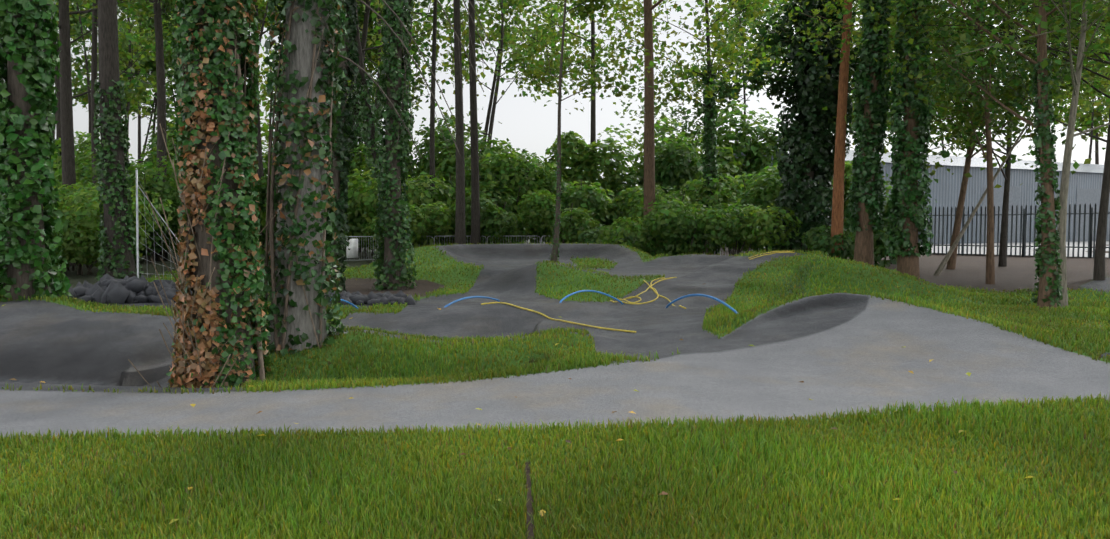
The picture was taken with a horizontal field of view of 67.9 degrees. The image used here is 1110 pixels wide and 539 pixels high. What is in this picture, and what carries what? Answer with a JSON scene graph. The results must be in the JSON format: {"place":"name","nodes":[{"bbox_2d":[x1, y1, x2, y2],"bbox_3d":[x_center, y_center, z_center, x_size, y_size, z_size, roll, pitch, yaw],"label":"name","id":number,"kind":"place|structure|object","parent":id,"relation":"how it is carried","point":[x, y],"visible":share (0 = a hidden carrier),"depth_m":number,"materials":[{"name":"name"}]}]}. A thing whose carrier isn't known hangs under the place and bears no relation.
{"place":"outdoors","nodes":[
{"label":"outdoors","id":0,"kind":"place"},
{"bbox_2d":[0,242,1109,538],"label":"grass","id":1,"kind":"structure","parent":0,"point":[750,450],"depth_m":4.84,"materials":[{"name":"plant"}]},
{"bbox_2d":[0,237,1109,538],"bbox_3d":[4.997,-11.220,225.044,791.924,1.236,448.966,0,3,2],"label":"terrain","id":2,"kind":"structure","parent":0,"point":[842,351],"depth_m":8.75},
{"bbox_2d":[0,0,71,301],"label":"tree","id":3,"kind":"object","parent":2,"relation":"on","point":[29,249],"visible":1,"depth_m":11.92,"materials":[{"name":"green plant"}]},
{"bbox_2d":[0,182,147,270],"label":"bush","id":4,"kind":"object","parent":2,"relation":"on","point":[79,184],"visible":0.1,"depth_m":27.00,"materials":[{"name":"green plant"}]},
{"bbox_2d":[51,130,131,182],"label":"bush","id":5,"kind":"object","parent":2,"relation":"on","point":[79,146],"visible":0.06,"depth_m":43.66,"materials":[{"name":"green plant"}]},
{"bbox_2d":[52,0,131,139],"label":"tree","id":6,"kind":"object","parent":2,"relation":"on","point":[73,20],"visible":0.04,"depth_m":96.37,"materials":[{"name":"green plant"}]},
{"bbox_2d":[43,185,174,274],"bbox_3d":[-14.227,-1.152,25.209,5.900,2.919,3.682,0,3,2],"label":"bush","id":7,"kind":"object","parent":2,"relation":"on","point":[78,250],"visible":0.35,"depth_m":24.27,"materials":[{"name":"green plant"}]},
{"bbox_2d":[52,0,169,161],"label":"tree","id":8,"kind":"object","parent":2,"relation":"on","point":[82,19],"visible":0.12,"depth_m":64.09,"materials":[{"name":"green plant"}]},
{"bbox_2d":[53,0,175,171],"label":"tree","id":9,"kind":"object","parent":2,"relation":"on","point":[127,95],"visible":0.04,"depth_m":47.41,"materials":[{"name":"green plant"}]},
{"bbox_2d":[57,0,174,265],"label":"tree","id":10,"kind":"object","parent":2,"relation":"on","point":[67,148],"visible":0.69,"depth_m":30.79,"materials":[{"name":"brown plant"}]},
{"bbox_2d":[53,0,178,163],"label":"tree","id":11,"kind":"object","parent":2,"relation":"on","point":[85,101],"visible":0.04,"depth_m":81.19,"materials":[{"name":"green plant"}]},
{"bbox_2d":[58,0,176,162],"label":"tree","id":12,"kind":"object","parent":2,"relation":"on","point":[146,64],"visible":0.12,"depth_m":80.60,"materials":[{"name":"green plant"}]},
{"bbox_2d":[57,150,178,255],"bbox_3d":[-17.603,-2.498,33.162,5.977,4.724,3.623,0,3,2],"label":"bush","id":13,"kind":"object","parent":2,"relation":"on","point":[87,175],"visible":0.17,"depth_m":32.63,"materials":[{"name":"green plant"}]},
{"bbox_2d":[51,273,192,303],"bbox_3d":[-8.816,0.554,17.172,3.428,0.956,1.957,0,3,2],"label":"stone pile","id":14,"kind":"object","parent":2,"relation":"on","point":[106,288],"visible":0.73,"depth_m":16.61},
{"bbox_2d":[69,0,178,184],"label":"tree","id":15,"kind":"object","parent":2,"relation":"on","point":[94,50],"visible":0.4,"depth_m":40.13,"materials":[{"name":"green plant"}]},
{"bbox_2d":[72,4,176,148],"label":"tree","id":16,"kind":"object","parent":2,"relation":"on","point":[166,68],"visible":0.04,"depth_m":85.55,"materials":[{"name":"green plant"}]},
{"bbox_2d":[71,0,179,170],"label":"tree","id":17,"kind":"object","parent":2,"relation":"on","point":[131,54],"visible":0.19,"depth_m":62.15,"materials":[{"name":"green plant"}]},
{"bbox_2d":[78,11,175,119],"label":"tree","id":18,"kind":"object","parent":2,"relation":"on","point":[151,102],"visible":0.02,"depth_m":85.49,"materials":[{"name":"green plant"}]},
{"bbox_2d":[101,160,177,251],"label":"bush","id":19,"kind":"object","parent":2,"relation":"on","point":[143,165],"visible":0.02,"depth_m":41.28,"materials":[{"name":"green plant"}]},
{"bbox_2d":[122,0,178,260],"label":"tree","id":20,"kind":"object","parent":2,"relation":"on","point":[160,66],"visible":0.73,"depth_m":35.85,"materials":[{"name":"green plant"}]},
{"bbox_2d":[125,150,182,262],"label":"bush","id":21,"kind":"object","parent":2,"relation":"on","point":[174,198],"visible":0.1,"depth_m":32.58,"materials":[{"name":"green plant"}]},
{"bbox_2d":[136,170,178,279],"bbox_3d":[-7.994,-0.640,17.692,0.210,2.901,1.881,3,4,42],"label":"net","id":22,"kind":"object","parent":2,"relation":"on","point":[137,232],"visible":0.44,"depth_m":17.09,"materials":[{"name":"metal"}]},
{"bbox_2d":[141,107,176,175],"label":"bush","id":23,"kind":"object","parent":2,"relation":"on","point":[172,118],"depth_m":48.70,"materials":[{"name":"green plant"}]},
{"bbox_2d":[93,0,278,280],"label":"tree","id":24,"kind":"object","parent":2,"relation":"on","point":[116,242],"visible":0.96,"depth_m":22.48,"materials":[{"name":"green plant"}]},
{"bbox_2d":[149,122,270,180],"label":"bush","id":25,"kind":"object","parent":2,"relation":"on","point":[154,147],"depth_m":46.00,"materials":[{"name":"green plant"}]},
{"bbox_2d":[170,2,266,252],"bbox_3d":[-12.542,-13.728,28.438,18.417,28.324,14.397,3,4,39],"label":"tree","id":26,"kind":"object","parent":2,"relation":"on","point":[176,53],"visible":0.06,"depth_m":28.91,"materials":[{"name":"green plant"}]},
{"bbox_2d":[166,0,273,387],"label":"tree","id":27,"kind":"object","parent":2,"relation":"on","point":[237,283],"visible":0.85,"depth_m":8.27,"materials":[{"name":"green plant"}]},
{"bbox_2d":[128,0,498,387],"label":"big vines","id":28,"kind":"object","parent":27,"relation":"attached to","point":[270,217],"visible":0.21,"depth_m":9.34,"materials":[{"name":"brown plant"}]},
{"bbox_2d":[166,40,284,150],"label":"tree","id":29,"kind":"object","parent":2,"relation":"on","point":[265,128],"visible":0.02,"depth_m":86.90,"materials":[{"name":"green plant"}]},
{"bbox_2d":[251,0,274,55],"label":"tree","id":30,"kind":"object","parent":2,"relation":"on","point":[262,15],"visible":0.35,"depth_m":60.54,"materials":[{"name":"green plant"}]},
{"bbox_2d":[256,171,276,252],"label":"bush","id":31,"kind":"object","parent":2,"relation":"on","point":[262,189],"visible":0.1,"depth_m":40.73,"materials":[{"name":"green plant"}]},
{"bbox_2d":[251,0,347,355],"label":"tree","id":32,"kind":"object","parent":2,"relation":"on","point":[307,228],"visible":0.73,"depth_m":9.41,"materials":[{"name":"green plant"}]},
{"bbox_2d":[258,0,370,251],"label":"tree","id":33,"kind":"object","parent":2,"relation":"on","point":[364,30],"visible":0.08,"depth_m":45.63,"materials":[{"name":"green plant"}]},
{"bbox_2d":[253,0,375,127],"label":"tree","id":34,"kind":"object","parent":2,"relation":"on","point":[263,95],"visible":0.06,"depth_m":71.92,"materials":[{"name":"green plant"}]},
{"bbox_2d":[254,0,378,248],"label":"tree","id":35,"kind":"object","parent":2,"relation":"on","point":[260,172],"visible":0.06,"depth_m":43.88,"materials":[{"name":"green plant"}]},
{"bbox_2d":[260,204,373,248],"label":"bush","id":36,"kind":"object","parent":2,"relation":"on","point":[353,228],"visible":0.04,"depth_m":38.43,"materials":[{"name":"green plant"}]},
{"bbox_2d":[325,0,360,292],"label":"tree","id":37,"kind":"object","parent":2,"relation":"on","point":[340,155],"visible":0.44,"depth_m":19.32,"materials":[{"name":"green plant"}]},
{"bbox_2d":[342,142,373,241],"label":"bush","id":38,"kind":"object","parent":2,"relation":"on","point":[354,161],"visible":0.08,"depth_m":45.24,"materials":[{"name":"green plant"}]},
{"bbox_2d":[326,290,416,305],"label":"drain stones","id":39,"kind":"object","parent":2,"relation":"on","point":[371,298],"visible":0.69,"depth_m":16.50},
{"bbox_2d":[267,0,485,253],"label":"tree","id":40,"kind":"object","parent":2,"relation":"on","point":[366,113],"visible":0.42,"depth_m":40.68,"materials":[{"name":"green plant"}]},
{"bbox_2d":[336,0,427,182],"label":"tree","id":41,"kind":"object","parent":2,"relation":"on","point":[379,42],"visible":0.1,"depth_m":58.05,"materials":[{"name":"green plant"}]},
{"bbox_2d":[341,178,440,255],"bbox_3d":[-9.281,-2.579,40.330,7.409,4.111,3.932,0,3,2],"label":"bush","id":42,"kind":"object","parent":2,"relation":"on","point":[353,201],"visible":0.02,"depth_m":39.79,"materials":[{"name":"green plant"}]},
{"bbox_2d":[337,0,449,143],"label":"tree","id":43,"kind":"object","parent":2,"relation":"on","point":[370,65],"visible":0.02,"depth_m":64.68,"materials":[{"name":"green plant"}]},
{"bbox_2d":[372,0,416,290],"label":"tree","id":44,"kind":"object","parent":2,"relation":"on","point":[391,211],"visible":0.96,"depth_m":20.18,"materials":[{"name":"green plant"}]},
{"bbox_2d":[344,0,450,156],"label":"tree","id":45,"kind":"object","parent":2,"relation":"on","point":[415,56],"visible":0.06,"depth_m":63.14,"materials":[{"name":"green plant"}]},
{"bbox_2d":[340,166,455,244],"bbox_3d":[-7.292,-2.651,38.787,5.738,4.401,4.614,1,3,17],"label":"bush","id":46,"kind":"object","parent":2,"relation":"on","point":[370,196],"visible":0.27,"depth_m":38.14,"materials":[{"name":"green plant"}]},
{"bbox_2d":[345,2,451,134],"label":"tree","id":47,"kind":"object","parent":2,"relation":"on","point":[373,44],"visible":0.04,"depth_m":64.66,"materials":[{"name":"green plant"}]},
{"bbox_2d":[361,202,454,251],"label":"bush","id":48,"kind":"object","parent":2,"relation":"on","point":[426,221],"visible":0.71,"depth_m":35.31,"materials":[{"name":"green plant"}]},
{"bbox_2d":[373,0,475,181],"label":"tree","id":49,"kind":"object","parent":2,"relation":"on","point":[423,4],"visible":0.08,"depth_m":51.18,"materials":[{"name":"green plant"}]},
{"bbox_2d":[429,0,436,197],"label":"tree","id":50,"kind":"object","parent":2,"relation":"on","point":[432,135],"visible":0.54,"depth_m":41.74,"materials":[{"name":"brown plant"}]},
{"bbox_2d":[400,115,470,196],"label":"bush","id":51,"kind":"object","parent":2,"relation":"on","point":[438,137],"visible":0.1,"depth_m":47.18,"materials":[{"name":"green plant"}]},
{"bbox_2d":[415,130,520,206],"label":"bush","id":52,"kind":"object","parent":2,"relation":"on","point":[447,165],"visible":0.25,"depth_m":45.85,"materials":[{"name":"green plant"}]},
{"bbox_2d":[411,154,537,245],"bbox_3d":[-4.477,-3.115,40.170,7.334,5.155,3.901,0,3,2],"label":"bush","id":53,"kind":"object","parent":2,"relation":"on","point":[446,192],"visible":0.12,"depth_m":39.63,"materials":[{"name":"green plant"}]},
{"bbox_2d":[469,0,480,243],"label":"tree","id":54,"kind":"object","parent":2,"relation":"on","point":[475,216],"visible":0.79,"depth_m":34.56,"materials":[{"name":"brown plant"}]},
{"bbox_2d":[447,192,528,243],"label":"bush","id":55,"kind":"object","parent":2,"relation":"on","point":[503,229],"visible":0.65,"depth_m":35.34,"materials":[{"name":"green plant"}]},
{"bbox_2d":[381,0,627,243],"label":"tree","id":56,"kind":"object","parent":2,"relation":"on","point":[460,232],"visible":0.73,"depth_m":33.77,"materials":[{"name":"green plant"}]},
{"bbox_2d":[448,148,568,243],"bbox_3d":[-2.195,-3.151,39.504,5.877,5.376,4.428,0,3,2],"label":"bush","id":57,"kind":"object","parent":2,"relation":"on","point":[512,197],"visible":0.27,"depth_m":39.10,"materials":[{"name":"green plant"}]},
{"bbox_2d":[436,0,581,145],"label":"tree","id":58,"kind":"object","parent":2,"relation":"on","point":[466,75],"visible":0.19,"depth_m":74.62,"materials":[{"name":"green plant"}]},
{"bbox_2d":[415,0,608,147],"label":"tree","id":59,"kind":"object","parent":2,"relation":"on","point":[511,12],"visible":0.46,"depth_m":65.35,"materials":[{"name":"green plant"}]},
{"bbox_2d":[502,148,552,242],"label":"bush","id":60,"kind":"object","parent":2,"relation":"on","point":[534,240],"depth_m":47.41,"materials":[{"name":"green plant"}]},
{"bbox_2d":[2,272,1070,523],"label":"fallen leaves","id":61,"kind":"object","parent":2,"relation":"on","point":[542,512],"visible":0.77,"depth_m":5.47,"materials":[{"name":"yellow plant"}]},
{"bbox_2d":[445,0,642,152],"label":"tree","id":62,"kind":"object","parent":2,"relation":"on","point":[591,43],"visible":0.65,"depth_m":47.46,"materials":[{"name":"green plant"}]},
{"bbox_2d":[337,235,758,263],"bbox_3d":[-1.218,-0.824,34.105,18.644,1.141,3.733,0,3,-5],"label":"fence","id":63,"kind":"object","parent":2,"relation":"on","point":[444,244],"visible":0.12,"depth_m":34.96,"materials":[{"name":"metal"}]},
{"bbox_2d":[346,239,357,257],"bbox_3d":[-8.402,-0.879,34.163,0.012,0.800,0.550,3,5,45],"label":"notice sign","id":64,"kind":"object","parent":63,"relation":"attached to","point":[352,252],"visible":0.93,"depth_m":34.17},
{"bbox_2d":[517,189,602,242],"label":"bush","id":65,"kind":"object","parent":2,"relation":"on","point":[538,213],"visible":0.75,"depth_m":34.39,"materials":[{"name":"green plant"}]},
{"bbox_2d":[330,251,793,332],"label":"track line markings","id":66,"kind":"object","parent":2,"relation":"on","point":[675,300],"visible":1,"depth_m":14.07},
{"bbox_2d":[516,169,613,242],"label":"bush","id":67,"kind":"object","parent":2,"relation":"on","point":[578,195],"visible":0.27,"depth_m":38.62,"materials":[{"name":"green plant"}]},
{"bbox_2d":[514,0,664,261],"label":"tree","id":68,"kind":"object","parent":2,"relation":"on","point":[586,10],"visible":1,"depth_m":26.62,"materials":[{"name":"green plant"}]},
{"bbox_2d":[543,123,643,198],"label":"bush","id":69,"kind":"object","parent":2,"relation":"on","point":[583,162],"visible":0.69,"depth_m":45.54,"materials":[{"name":"green plant"}]},
{"bbox_2d":[561,181,660,227],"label":"bush","id":70,"kind":"object","parent":2,"relation":"on","point":[615,203],"visible":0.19,"depth_m":38.71,"materials":[{"name":"green plant"}]},
{"bbox_2d":[578,225,655,253],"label":"bush","id":71,"kind":"object","parent":2,"relation":"on","point":[589,236],"visible":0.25,"depth_m":32.16,"materials":[{"name":"green plant"}]},
{"bbox_2d":[596,215,707,255],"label":"bush","id":72,"kind":"object","parent":2,"relation":"on","point":[657,242],"visible":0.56,"depth_m":29.89,"materials":[{"name":"green plant"}]},
{"bbox_2d":[606,138,702,198],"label":"bush","id":73,"kind":"object","parent":2,"relation":"on","point":[669,169],"visible":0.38,"depth_m":44.38,"materials":[{"name":"green plant"}]},
{"bbox_2d":[607,186,720,249],"bbox_3d":[5.665,-2.264,39.829,6.371,3.618,5.083,0,3,2],"label":"bush","id":74,"kind":"object","parent":2,"relation":"on","point":[638,202],"visible":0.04,"depth_m":38.94,"materials":[{"name":"green plant"}]},
{"bbox_2d":[625,185,714,254],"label":"bush","id":75,"kind":"object","parent":2,"relation":"on","point":[639,213],"visible":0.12,"depth_m":34.11,"materials":[{"name":"green plant"}]},
{"bbox_2d":[634,117,746,205],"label":"bush","id":76,"kind":"object","parent":2,"relation":"on","point":[722,169],"visible":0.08,"depth_m":47.20,"materials":[{"name":"green plant"}]},
{"bbox_2d":[583,0,800,254],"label":"tree","id":77,"kind":"object","parent":2,"relation":"on","point":[710,99],"visible":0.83,"depth_m":38.03,"materials":[{"name":"green plant"}]},
{"bbox_2d":[638,199,753,256],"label":"bush","id":78,"kind":"object","parent":2,"relation":"on","point":[687,224],"visible":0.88,"depth_m":29.00,"materials":[{"name":"green plant"}]},
{"bbox_2d":[600,0,798,187],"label":"tree","id":79,"kind":"object","parent":2,"relation":"on","point":[724,85],"visible":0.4,"depth_m":75.85,"materials":[{"name":"green plant"}]},
{"bbox_2d":[677,172,778,255],"bbox_3d":[8.559,-2.592,39.437,5.886,4.229,3.962,0,3,2],"label":"bush","id":80,"kind":"object","parent":2,"relation":"on","point":[725,195],"visible":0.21,"depth_m":38.78,"materials":[{"name":"green plant"}]},
{"bbox_2d":[643,0,824,252],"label":"tree","id":81,"kind":"object","parent":2,"relation":"on","point":[649,167],"visible":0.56,"depth_m":33.20,"materials":[{"name":"brown plant"}]},
{"bbox_2d":[690,0,794,138],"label":"tree","id":82,"kind":"object","parent":2,"relation":"on","point":[737,84],"visible":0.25,"depth_m":78.01,"materials":[{"name":"green plant"}]},
{"bbox_2d":[701,99,786,249],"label":"bush","id":83,"kind":"object","parent":2,"relation":"on","point":[754,150],"visible":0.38,"depth_m":48.73,"materials":[{"name":"green plant"}]},
{"bbox_2d":[696,203,802,254],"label":"bush","id":84,"kind":"object","parent":2,"relation":"on","point":[761,223],"visible":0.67,"depth_m":29.04,"materials":[{"name":"green plant"}]},
{"bbox_2d":[735,164,782,249],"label":"bush","id":85,"kind":"object","parent":2,"relation":"on","point":[758,194],"visible":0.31,"depth_m":34.68,"materials":[{"name":"green plant"}]},
{"bbox_2d":[741,0,893,251],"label":"tree","id":86,"kind":"object","parent":2,"relation":"on","point":[808,141],"visible":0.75,"depth_m":28.56,"materials":[{"name":"green plant"}]},
{"bbox_2d":[818,160,857,224],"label":"bush","id":87,"kind":"object","parent":2,"relation":"on","point":[848,178],"visible":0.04,"depth_m":35.38,"materials":[{"name":"green plant"}]},
{"bbox_2d":[830,0,851,257],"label":"tree","id":88,"kind":"object","parent":2,"relation":"on","point":[838,197],"visible":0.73,"depth_m":25.79,"materials":[{"name":"brown plant"}]},
{"bbox_2d":[800,223,897,267],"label":"bush","id":89,"kind":"object","parent":2,"relation":"on","point":[822,241],"visible":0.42,"depth_m":25.94,"materials":[{"name":"green plant"}]},
{"bbox_2d":[844,0,891,264],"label":"tree","id":90,"kind":"object","parent":2,"relation":"on","point":[867,189],"visible":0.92,"depth_m":22.69,"materials":[{"name":"green plant"}]},
{"bbox_2d":[844,180,926,263],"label":"bush","id":91,"kind":"object","parent":2,"relation":"on","point":[889,187],"visible":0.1,"depth_m":31.75,"materials":[{"name":"green plant"}]},
{"bbox_2d":[834,4,948,142],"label":"tree","id":92,"kind":"object","parent":2,"relation":"on","point":[889,57],"visible":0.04,"depth_m":82.26,"materials":[{"name":"green plant"}]},
{"bbox_2d":[884,0,933,278],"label":"tree","id":93,"kind":"object","parent":2,"relation":"on","point":[907,200],"visible":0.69,"depth_m":21.72,"materials":[{"name":"green plant"}]},
{"bbox_2d":[719,145,1109,243],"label":"warehouse building","id":94,"kind":"structure","parent":2,"relation":"on","point":[1085,184],"depth_m":63.82,"materials":[{"name":"metal"}]},
{"bbox_2d":[746,0,1108,283],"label":"tree","id":95,"kind":"object","parent":2,"relation":"on","point":[990,271],"visible":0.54,"depth_m":22.58,"materials":[{"name":"green plant"}]},
{"bbox_2d":[746,0,1109,268],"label":"tree","id":96,"kind":"object","parent":2,"relation":"on","point":[951,263],"visible":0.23,"depth_m":24.75,"materials":[{"name":"green plant"}]},
{"bbox_2d":[884,16,1002,153],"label":"tree","id":97,"kind":"object","parent":2,"relation":"on","point":[961,145],"depth_m":92.64,"materials":[{"name":"green plant"}]},
{"bbox_2d":[818,0,1103,308],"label":"tree","id":98,"kind":"object","parent":2,"relation":"on","point":[1046,260],"visible":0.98,"depth_m":14.88,"materials":[{"name":"green plant"}]},
{"bbox_2d":[825,0,1109,266],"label":"tree","id":99,"kind":"object","parent":2,"relation":"on","point":[1002,261],"visible":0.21,"depth_m":30.00,"materials":[{"name":"green plant"}]},
{"bbox_2d":[833,0,1109,279],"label":"tree","id":100,"kind":"object","parent":2,"relation":"on","point":[1099,261],"visible":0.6,"depth_m":19.89,"materials":[{"name":"green plant"}]},
{"bbox_2d":[870,0,1109,308],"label":"tree","id":101,"kind":"object","parent":2,"relation":"on","point":[1070,135],"visible":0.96,"depth_m":14.52,"materials":[{"name":"green plant"}]},
{"bbox_2d":[890,0,1109,132],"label":"tree","id":102,"kind":"object","parent":2,"relation":"on","point":[1106,54],"visible":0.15,"depth_m":24.98,"materials":[{"name":"green plant"}]},
{"bbox_2d":[892,0,1109,88],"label":"tree","id":103,"kind":"object","parent":2,"relation":"on","point":[1044,63],"visible":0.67,"depth_m":16.88,"materials":[{"name":"green plant"}]},
{"bbox_2d":[933,17,1109,275],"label":"leaning tree","id":104,"kind":"object","parent":2,"relation":"on","point":[940,268],"visible":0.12,"depth_m":26.31,"materials":[{"name":"green plant"}]},
{"bbox_2d":[1016,0,1109,162],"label":"tree","id":105,"kind":"object","parent":2,"relation":"on","point":[1099,103],"visible":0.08,"depth_m":80.33,"materials":[{"name":"green plant"}]},
{"bbox_2d":[1027,0,1109,163],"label":"tree","id":106,"kind":"object","parent":2,"relation":"on","point":[1096,123],"visible":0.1,"depth_m":88.08,"materials":[{"name":"green plant"}]},
{"bbox_2d":[52,0,1109,185],"label":"sky","id":107,"kind":"structure","parent":0,"point":[531,126],"materials":[{"name":"white"}]},
{"bbox_2d":[764,241,1108,257],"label":"yard concrete pavement","id":108,"kind":"structure","parent":0,"point":[1027,250],"depth_m":47.40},
{"bbox_2d":[918,203,1109,257],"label":"palisade fence","id":109,"kind":"object","parent":108,"relation":"on","point":[1023,231],"visible":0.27,"depth_m":38.71,"materials":[{"name":"metal"}]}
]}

